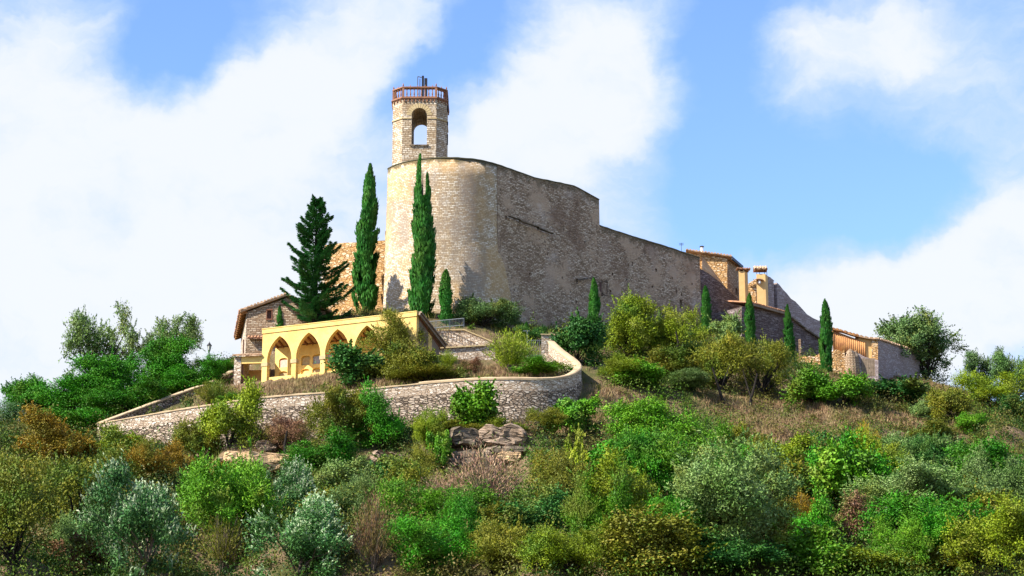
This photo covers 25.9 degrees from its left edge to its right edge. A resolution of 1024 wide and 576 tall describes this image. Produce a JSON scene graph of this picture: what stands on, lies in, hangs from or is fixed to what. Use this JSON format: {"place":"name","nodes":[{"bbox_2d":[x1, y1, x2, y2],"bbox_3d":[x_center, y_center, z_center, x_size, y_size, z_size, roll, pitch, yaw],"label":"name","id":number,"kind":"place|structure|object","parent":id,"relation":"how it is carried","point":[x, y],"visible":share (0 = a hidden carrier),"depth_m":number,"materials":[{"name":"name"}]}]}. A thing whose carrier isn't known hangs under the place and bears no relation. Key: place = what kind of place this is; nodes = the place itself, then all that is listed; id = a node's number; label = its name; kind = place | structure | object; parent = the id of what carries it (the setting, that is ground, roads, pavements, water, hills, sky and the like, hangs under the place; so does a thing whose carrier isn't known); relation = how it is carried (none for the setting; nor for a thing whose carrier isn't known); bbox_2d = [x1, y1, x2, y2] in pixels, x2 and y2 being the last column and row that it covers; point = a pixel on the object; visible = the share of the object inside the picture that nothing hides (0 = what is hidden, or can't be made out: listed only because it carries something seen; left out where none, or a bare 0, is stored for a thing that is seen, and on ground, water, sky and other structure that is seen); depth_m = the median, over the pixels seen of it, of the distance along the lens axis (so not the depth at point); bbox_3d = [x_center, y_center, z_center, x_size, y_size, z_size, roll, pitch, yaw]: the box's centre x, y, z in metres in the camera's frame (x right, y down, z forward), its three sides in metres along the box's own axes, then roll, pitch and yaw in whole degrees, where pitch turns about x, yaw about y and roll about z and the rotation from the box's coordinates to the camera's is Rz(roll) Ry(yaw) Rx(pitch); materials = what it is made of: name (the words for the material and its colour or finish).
{"place":"outdoors","nodes":[
{"label":"outdoors","id":0,"kind":"place"},
{"bbox_2d":[0,307,1023,575],"bbox_3d":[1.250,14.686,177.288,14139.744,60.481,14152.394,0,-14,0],"label":"hillside","id":1,"kind":"structure","parent":0,"point":[590,376],"depth_m":178.12,"materials":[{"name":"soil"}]},
{"bbox_2d":[0,372,54,417],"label":"green tree","id":2,"kind":"object","parent":1,"relation":"on","point":[15,391],"visible":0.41,"depth_m":205.92,"materials":[{"name":"green plant"}]},
{"bbox_2d":[0,442,67,575],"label":"tree","id":3,"kind":"object","parent":1,"relation":"on","point":[19,485],"visible":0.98,"depth_m":126.92,"materials":[{"name":"green plant"}]},
{"bbox_2d":[8,399,103,465],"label":"tree","id":4,"kind":"object","parent":1,"relation":"on","point":[55,434],"visible":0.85,"depth_m":168.99,"materials":[{"name":"orange plant"}]},
{"bbox_2d":[22,367,121,413],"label":"green tree","id":5,"kind":"object","parent":1,"relation":"on","point":[71,389],"visible":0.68,"depth_m":203.95,"materials":[{"name":"green plant"}]},
{"bbox_2d":[37,404,111,437],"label":"green tree","id":6,"kind":"object","parent":1,"relation":"on","point":[90,412],"visible":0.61,"depth_m":195.08,"materials":[{"name":"green plant"}]},
{"bbox_2d":[38,530,123,575],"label":"shrub","id":7,"kind":"object","parent":1,"relation":"on","point":[91,542],"visible":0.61,"depth_m":131.90,"materials":[{"name":"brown plant"}]},
{"bbox_2d":[31,438,157,524],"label":"tree","id":8,"kind":"object","parent":1,"relation":"on","point":[74,480],"visible":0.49,"depth_m":135.59,"materials":[{"name":"green plant"}]},
{"bbox_2d":[58,300,141,378],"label":"olive tree","id":9,"kind":"object","parent":1,"relation":"on","point":[90,336],"visible":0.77,"depth_m":219.68,"materials":[{"name":"green plant"}]},
{"bbox_2d":[65,347,149,407],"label":"green tree","id":10,"kind":"object","parent":1,"relation":"on","point":[109,367],"visible":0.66,"depth_m":207.43,"materials":[{"name":"green plant"}]},
{"bbox_2d":[78,368,173,414],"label":"green tree","id":11,"kind":"object","parent":1,"relation":"on","point":[104,395],"visible":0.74,"depth_m":200.78,"materials":[{"name":"green plant"}]},
{"bbox_2d":[72,449,199,575],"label":"shrub","id":12,"kind":"object","parent":1,"relation":"on","point":[137,511],"visible":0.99,"depth_m":122.16,"materials":[{"name":"green plant"}]},
{"bbox_2d":[122,436,186,481],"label":"shrub","id":13,"kind":"object","parent":1,"relation":"on","point":[147,454],"visible":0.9,"depth_m":157.88,"materials":[{"name":"orange plant"}]},
{"bbox_2d":[120,328,201,396],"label":"green tree","id":14,"kind":"object","parent":1,"relation":"on","point":[171,353],"visible":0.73,"depth_m":211.12,"materials":[{"name":"green plant"}]},
{"bbox_2d":[97,369,233,438],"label":"boundary wall","id":15,"kind":"structure","parent":1,"relation":"on","point":[164,402],"depth_m":200.20,"materials":[{"name":"stone"}]},
{"bbox_2d":[134,311,206,369],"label":"olive tree","id":16,"kind":"object","parent":1,"relation":"on","point":[191,329],"visible":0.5,"depth_m":219.68,"materials":[{"name":"green plant"}]},
{"bbox_2d":[160,350,232,384],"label":"green tree","id":17,"kind":"object","parent":1,"relation":"on","point":[216,370],"visible":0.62,"depth_m":208.70,"materials":[{"name":"green plant"}]},
{"bbox_2d":[170,415,226,461],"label":"shrub","id":18,"kind":"object","parent":1,"relation":"on","point":[191,434],"visible":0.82,"depth_m":177.87,"materials":[{"name":"green plant"}]},
{"bbox_2d":[195,503,250,573],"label":"shrub","id":19,"kind":"object","parent":1,"relation":"on","point":[224,538],"visible":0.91,"depth_m":132.35,"materials":[{"name":"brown plant"}]},
{"bbox_2d":[196,375,269,449],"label":"shrub","id":20,"kind":"object","parent":1,"relation":"on","point":[215,417],"visible":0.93,"depth_m":176.25,"materials":[{"name":"green plant"}]},
{"bbox_2d":[174,436,292,544],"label":"shrub","id":21,"kind":"object","parent":1,"relation":"on","point":[205,490],"visible":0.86,"depth_m":135.07,"materials":[{"name":"green plant"}]},
{"bbox_2d":[234,293,331,365],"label":"stone house","id":22,"kind":"structure","parent":1,"relation":"on","point":[253,321],"depth_m":214.72,"materials":[{"name":"beige stone"}]},
{"bbox_2d":[261,406,315,452],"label":"shrub","id":23,"kind":"object","parent":1,"relation":"on","point":[297,430],"visible":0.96,"depth_m":175.79,"materials":[{"name":"brown plant"}]},
{"bbox_2d":[262,455,317,520],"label":"shrub","id":24,"kind":"object","parent":1,"relation":"on","point":[302,485],"visible":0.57,"depth_m":148.58,"materials":[{"name":"green plant"}]},
{"bbox_2d":[238,488,355,575],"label":"shrub","id":25,"kind":"object","parent":1,"relation":"on","point":[306,534],"visible":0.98,"depth_m":127.06,"materials":[{"name":"green plant"}]},
{"bbox_2d":[279,194,356,322],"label":"conifer tree","id":26,"kind":"object","parent":1,"relation":"on","point":[310,268],"visible":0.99,"depth_m":214.35,"materials":[{"name":"green plant"}]},
{"bbox_2d":[281,421,367,473],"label":"shrub","id":27,"kind":"object","parent":1,"relation":"on","point":[342,443],"visible":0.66,"depth_m":170.52,"materials":[{"name":"green plant"}]},
{"bbox_2d":[297,381,377,447],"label":"shrub","id":28,"kind":"object","parent":1,"relation":"on","point":[342,403],"visible":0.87,"depth_m":180.80,"materials":[{"name":"green plant"}]},
{"bbox_2d":[101,341,582,448],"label":"retaining wall","id":29,"kind":"structure","parent":1,"relation":"on","point":[518,396],"depth_m":187.59,"materials":[{"name":"stone"}]},
{"bbox_2d":[311,452,376,489],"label":"shrub","id":30,"kind":"object","parent":1,"relation":"on","point":[338,467],"visible":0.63,"depth_m":153.43,"materials":[{"name":"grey plant"}]},
{"bbox_2d":[315,338,391,385],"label":"shrub","id":31,"kind":"object","parent":1,"relation":"on","point":[350,365],"visible":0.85,"depth_m":194.52,"materials":[{"name":"green plant"}]},
{"bbox_2d":[261,311,447,381],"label":"arcade","id":32,"kind":"object","parent":1,"relation":"on","point":[300,349],"visible":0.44,"depth_m":206.17,"materials":[{"name":"yellow paint"}]},
{"bbox_2d":[325,466,401,531],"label":"shrub","id":33,"kind":"object","parent":1,"relation":"on","point":[363,481],"visible":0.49,"depth_m":142.80,"materials":[{"name":"green plant"}]},
{"bbox_2d":[351,163,380,312],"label":"cypress tree","id":34,"kind":"object","parent":1,"relation":"on","point":[364,275],"visible":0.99,"depth_m":224.34,"materials":[{"name":"green plant"}]},
{"bbox_2d":[345,488,398,574],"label":"shrub","id":35,"kind":"object","parent":1,"relation":"on","point":[372,549],"visible":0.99,"depth_m":127.01,"materials":[{"name":"brown plant"}]},
{"bbox_2d":[344,375,409,448],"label":"shrub","id":36,"kind":"object","parent":1,"relation":"on","point":[383,424],"visible":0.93,"depth_m":180.32,"materials":[{"name":"green plant"}]},
{"bbox_2d":[354,302,431,359],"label":"shrub","id":37,"kind":"object","parent":1,"relation":"on","point":[400,329],"visible":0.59,"depth_m":200.77,"materials":[{"name":"green plant"}]},
{"bbox_2d":[371,333,442,381],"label":"shrub","id":38,"kind":"object","parent":1,"relation":"on","point":[408,356],"visible":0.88,"depth_m":192.38,"materials":[{"name":"green plant"}]},
{"bbox_2d":[382,453,452,507],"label":"shrub","id":39,"kind":"object","parent":1,"relation":"on","point":[410,471],"visible":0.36,"depth_m":146.83,"materials":[{"name":"green plant"}]},
{"bbox_2d":[407,153,436,317],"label":"cypress tree","id":40,"kind":"object","parent":1,"relation":"on","point":[422,272],"visible":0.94,"depth_m":213.40,"materials":[{"name":"green plant"}]},
{"bbox_2d":[386,360,464,381],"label":"shrub","id":41,"kind":"object","parent":1,"relation":"on","point":[440,370],"visible":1,"depth_m":191.18,"materials":[{"name":"green plant"}]},
{"bbox_2d":[376,508,482,575],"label":"shrub","id":42,"kind":"object","parent":1,"relation":"on","point":[454,531],"visible":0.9,"depth_m":126.96,"materials":[{"name":"green plant"}]},
{"bbox_2d":[410,404,450,449],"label":"shrub","id":43,"kind":"object","parent":1,"relation":"on","point":[431,422],"visible":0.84,"depth_m":175.93,"materials":[{"name":"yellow plant"}]},
{"bbox_2d":[367,473,507,526],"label":"shrub","id":44,"kind":"object","parent":1,"relation":"on","point":[428,498],"visible":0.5,"depth_m":138.66,"materials":[{"name":"green plant"}]},
{"bbox_2d":[433,490,487,566],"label":"shrub","id":45,"kind":"object","parent":1,"relation":"on","point":[467,511],"visible":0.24,"depth_m":134.58,"materials":[{"name":"green plant"}]},
{"bbox_2d":[436,329,494,359],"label":"terrace wall","id":46,"kind":"structure","parent":1,"relation":"on","point":[467,344],"depth_m":207.44,"materials":[{"name":"stone"}]},
{"bbox_2d":[447,376,502,426],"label":"bush","id":47,"kind":"object","parent":1,"relation":"on","point":[479,405],"visible":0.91,"depth_m":178.53,"materials":[{"name":"green plant"}]},
{"bbox_2d":[437,434,525,509],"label":"shrub","id":48,"kind":"object","parent":1,"relation":"on","point":[480,475],"visible":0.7,"depth_m":141.71,"materials":[{"name":"brown plant"}]},
{"bbox_2d":[452,292,524,328],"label":"shrub","id":49,"kind":"object","parent":1,"relation":"on","point":[472,309],"visible":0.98,"depth_m":212.66,"materials":[{"name":"green plant"}]},
{"bbox_2d":[464,507,528,573],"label":"shrub","id":50,"kind":"object","parent":1,"relation":"on","point":[491,542],"visible":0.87,"depth_m":127.81,"materials":[{"name":"green plant"}]},
{"bbox_2d":[478,422,524,446],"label":"rock slab","id":51,"kind":"object","parent":1,"relation":"on","point":[515,433],"visible":0.81,"depth_m":175.67,"materials":[{"name":"stone"}]},
{"bbox_2d":[482,326,539,369],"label":"shrub","id":52,"kind":"object","parent":1,"relation":"on","point":[511,351],"visible":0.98,"depth_m":193.39,"materials":[{"name":"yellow plant"}]},
{"bbox_2d":[322,157,701,329],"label":"castle","id":53,"kind":"structure","parent":1,"relation":"on","point":[546,251],"depth_m":223.43,"materials":[{"name":"stone"}]},
{"bbox_2d":[391,83,448,164],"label":"bell tower","id":54,"kind":"structure","parent":53,"relation":"on","point":[412,113],"depth_m":228.04,"materials":[{"name":"stone"}]},
{"bbox_2d":[0,303,1023,575],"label":"dark scrub","id":55,"kind":"object","parent":1,"relation":"on","point":[278,521],"visible":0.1,"depth_m":136.54,"materials":[{"name":"green plant"}]},
{"bbox_2d":[0,305,1023,575],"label":"green scrub","id":56,"kind":"object","parent":1,"relation":"on","point":[866,571],"visible":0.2,"depth_m":148.63,"materials":[{"name":"green plant"}]},
{"bbox_2d":[0,305,1023,575],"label":"olive scrub","id":57,"kind":"object","parent":1,"relation":"on","point":[458,565],"visible":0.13,"depth_m":177.68,"materials":[{"name":"green plant"}]},
{"bbox_2d":[474,482,573,536],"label":"shrub","id":58,"kind":"object","parent":1,"relation":"on","point":[551,500],"visible":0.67,"depth_m":137.82,"materials":[{"name":"green plant"}]},
{"bbox_2d":[512,524,570,575],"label":"shrub","id":59,"kind":"object","parent":1,"relation":"on","point":[531,552],"visible":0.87,"depth_m":122.30,"materials":[{"name":"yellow plant"}]},
{"bbox_2d":[533,436,596,505],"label":"shrub","id":60,"kind":"object","parent":1,"relation":"on","point":[561,474],"visible":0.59,"depth_m":141.66,"materials":[{"name":"green plant"}]},
{"bbox_2d":[521,515,627,575],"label":"shrub","id":61,"kind":"object","parent":1,"relation":"on","point":[581,554],"visible":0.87,"depth_m":122.86,"materials":[{"name":"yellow plant"}]},
{"bbox_2d":[550,391,601,433],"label":"shrub","id":62,"kind":"object","parent":1,"relation":"on","point":[571,408],"visible":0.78,"depth_m":181.96,"materials":[{"name":"green plant"}]},
{"bbox_2d":[548,307,613,366],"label":"shrub","id":63,"kind":"object","parent":1,"relation":"on","point":[583,332],"visible":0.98,"depth_m":201.73,"materials":[{"name":"green plant"}]},
{"bbox_2d":[160,362,1002,517],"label":"dry grass","id":64,"kind":"structure","parent":1,"relation":"on","point":[283,387],"depth_m":195.62,"materials":[{"name":"plant"}]},
{"bbox_2d":[557,457,638,560],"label":"shrub","id":65,"kind":"object","parent":1,"relation":"on","point":[583,504],"visible":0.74,"depth_m":129.28,"materials":[{"name":"green plant"}]},
{"bbox_2d":[580,444,668,516],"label":"shrub","id":66,"kind":"object","parent":1,"relation":"on","point":[637,484],"visible":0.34,"depth_m":130.29,"materials":[{"name":"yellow plant"}]},
{"bbox_2d":[601,284,663,357],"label":"yellow green tree","id":67,"kind":"object","parent":1,"relation":"on","point":[629,321],"visible":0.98,"depth_m":208.41,"materials":[{"name":"green plant"}]},
{"bbox_2d":[610,420,690,501],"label":"shrub","id":68,"kind":"object","parent":1,"relation":"on","point":[636,450],"visible":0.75,"depth_m":153.89,"materials":[{"name":"green plant"}]},
{"bbox_2d":[594,387,708,448],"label":"shrub","id":69,"kind":"object","parent":1,"relation":"on","point":[654,412],"visible":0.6,"depth_m":173.30,"materials":[{"name":"green plant"}]},
{"bbox_2d":[591,502,727,575],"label":"shrub","id":70,"kind":"object","parent":1,"relation":"on","point":[678,555],"visible":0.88,"depth_m":123.81,"materials":[{"name":"green plant"}]},
{"bbox_2d":[643,342,708,377],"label":"shrub","id":71,"kind":"object","parent":1,"relation":"on","point":[676,360],"visible":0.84,"depth_m":201.56,"materials":[{"name":"green plant"}]},
{"bbox_2d":[638,416,721,502],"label":"bush","id":72,"kind":"object","parent":1,"relation":"on","point":[663,439],"visible":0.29,"depth_m":154.60,"materials":[{"name":"green plant"}]},
{"bbox_2d":[647,301,715,351],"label":"yellow green tree","id":73,"kind":"object","parent":1,"relation":"on","point":[669,325],"visible":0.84,"depth_m":210.61,"materials":[{"name":"green plant"}]},
{"bbox_2d":[700,269,738,321],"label":"dark rubble wall","id":74,"kind":"structure","parent":1,"relation":"on","point":[719,293],"depth_m":248.45,"materials":[{"name":"stone"}]},
{"bbox_2d":[687,327,754,392],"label":"olive tree","id":75,"kind":"object","parent":1,"relation":"on","point":[720,356],"visible":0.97,"depth_m":201.90,"materials":[{"name":"green plant"}]},
{"bbox_2d":[654,515,796,574],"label":"bush","id":76,"kind":"object","parent":1,"relation":"on","point":[734,554],"visible":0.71,"depth_m":125.72,"materials":[{"name":"green plant"}]},
{"bbox_2d":[663,425,803,545],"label":"bush","id":77,"kind":"object","parent":1,"relation":"on","point":[728,492],"visible":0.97,"depth_m":127.56,"materials":[{"name":"green plant"}]},
{"bbox_2d":[712,280,784,346],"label":"stone annex","id":78,"kind":"object","parent":1,"relation":"on","point":[769,320],"visible":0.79,"depth_m":244.40,"materials":[{"name":"grey stone"}]},
{"bbox_2d":[730,328,796,398],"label":"olive tree","id":79,"kind":"object","parent":1,"relation":"on","point":[770,366],"visible":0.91,"depth_m":202.78,"materials":[{"name":"green plant"}]},
{"bbox_2d":[776,360,833,406],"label":"shrub","id":80,"kind":"object","parent":1,"relation":"on","point":[804,383],"visible":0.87,"depth_m":198.91,"materials":[{"name":"green plant"}]},
{"bbox_2d":[770,516,854,575],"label":"shrub","id":81,"kind":"object","parent":1,"relation":"on","point":[822,535],"visible":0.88,"depth_m":128.13,"materials":[{"name":"green plant"}]},
{"bbox_2d":[787,493,844,535],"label":"shrub","id":82,"kind":"object","parent":1,"relation":"on","point":[823,510],"visible":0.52,"depth_m":137.69,"materials":[{"name":"green plant"}]},
{"bbox_2d":[818,298,833,372],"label":"cypress tree","id":83,"kind":"object","parent":1,"relation":"on","point":[826,341],"visible":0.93,"depth_m":226.81,"materials":[{"name":"green plant"}]},
{"bbox_2d":[811,368,874,405],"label":"shrub","id":84,"kind":"object","parent":1,"relation":"on","point":[849,385],"visible":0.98,"depth_m":197.51,"materials":[{"name":"green plant"}]},
{"bbox_2d":[828,489,879,547],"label":"shrub","id":85,"kind":"object","parent":1,"relation":"on","point":[850,504],"visible":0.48,"depth_m":138.43,"materials":[{"name":"brown plant"}]},
{"bbox_2d":[806,433,908,512],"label":"shrub","id":86,"kind":"object","parent":1,"relation":"on","point":[831,470],"visible":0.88,"depth_m":154.44,"materials":[{"name":"green plant"}]},
{"bbox_2d":[829,544,917,575],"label":"shrub","id":87,"kind":"object","parent":1,"relation":"on","point":[879,559],"visible":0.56,"depth_m":128.67,"materials":[{"name":"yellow plant"}]},
{"bbox_2d":[832,327,919,380],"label":"tiled shed","id":88,"kind":"structure","parent":1,"relation":"on","point":[884,358],"depth_m":232.83,"materials":[{"name":"stone"}]},
{"bbox_2d":[864,372,934,402],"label":"shrub","id":89,"kind":"object","parent":1,"relation":"on","point":[911,387],"visible":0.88,"depth_m":202.74,"materials":[{"name":"green plant"}]},
{"bbox_2d":[867,512,935,575],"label":"shrub","id":90,"kind":"object","parent":1,"relation":"on","point":[920,540],"visible":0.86,"depth_m":129.73,"materials":[{"name":"green plant"}]},
{"bbox_2d":[836,454,974,523],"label":"shrub","id":91,"kind":"object","parent":1,"relation":"on","point":[920,475],"visible":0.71,"depth_m":149.29,"materials":[{"name":"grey plant"}]},
{"bbox_2d":[876,426,960,476],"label":"shrub","id":92,"kind":"object","parent":1,"relation":"on","point":[901,438],"visible":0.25,"depth_m":166.03,"materials":[{"name":"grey plant"}]},
{"bbox_2d":[872,305,968,383],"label":"round tree","id":93,"kind":"object","parent":1,"relation":"on","point":[917,331],"visible":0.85,"depth_m":241.05,"materials":[{"name":"green plant"}]},
{"bbox_2d":[854,485,994,548],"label":"shrub","id":94,"kind":"object","parent":1,"relation":"on","point":[898,508],"visible":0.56,"depth_m":133.86,"materials":[{"name":"green plant"}]},
{"bbox_2d":[924,383,980,422],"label":"shrub","id":95,"kind":"object","parent":1,"relation":"on","point":[950,400],"visible":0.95,"depth_m":196.79,"materials":[{"name":"green plant"}]},
{"bbox_2d":[939,492,1023,575],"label":"shrub","id":96,"kind":"object","parent":1,"relation":"on","point":[1008,519],"visible":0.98,"depth_m":128.69,"materials":[{"name":"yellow plant"}]},
{"bbox_2d":[942,426,1023,486],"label":"shrub","id":97,"kind":"object","parent":1,"relation":"on","point":[995,449],"visible":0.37,"depth_m":156.08,"materials":[{"name":"green plant"}]},
{"bbox_2d":[948,356,1023,411],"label":"yellow green tree","id":98,"kind":"object","parent":1,"relation":"on","point":[994,389],"visible":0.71,"depth_m":213.01,"materials":[{"name":"green plant"}]},
{"bbox_2d":[958,439,1023,502],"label":"shrub","id":99,"kind":"object","parent":1,"relation":"on","point":[1011,480],"visible":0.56,"depth_m":151.94,"materials":[{"name":"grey plant"}]},
{"bbox_2d":[0,0,1023,420],"label":"sky","id":100,"kind":"structure","parent":0,"point":[162,157],"materials":[{"name":"blue"}]},
{"bbox_2d":[702,256,738,299],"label":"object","id":101,"kind":"structure","parent":0,"point":[706,267],"depth_m":250.06,"materials":[{"name":"stone"}]},
{"bbox_2d":[686,246,742,296],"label":"stone house","id":102,"kind":"structure","parent":101,"relation":"on","point":[724,266],"depth_m":251.30,"materials":[{"name":"stone"}]},
{"bbox_2d":[753,276,820,336],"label":"falling wall","id":103,"kind":"structure","parent":0,"point":[779,297],"depth_m":253.80,"materials":[{"name":"stone"}]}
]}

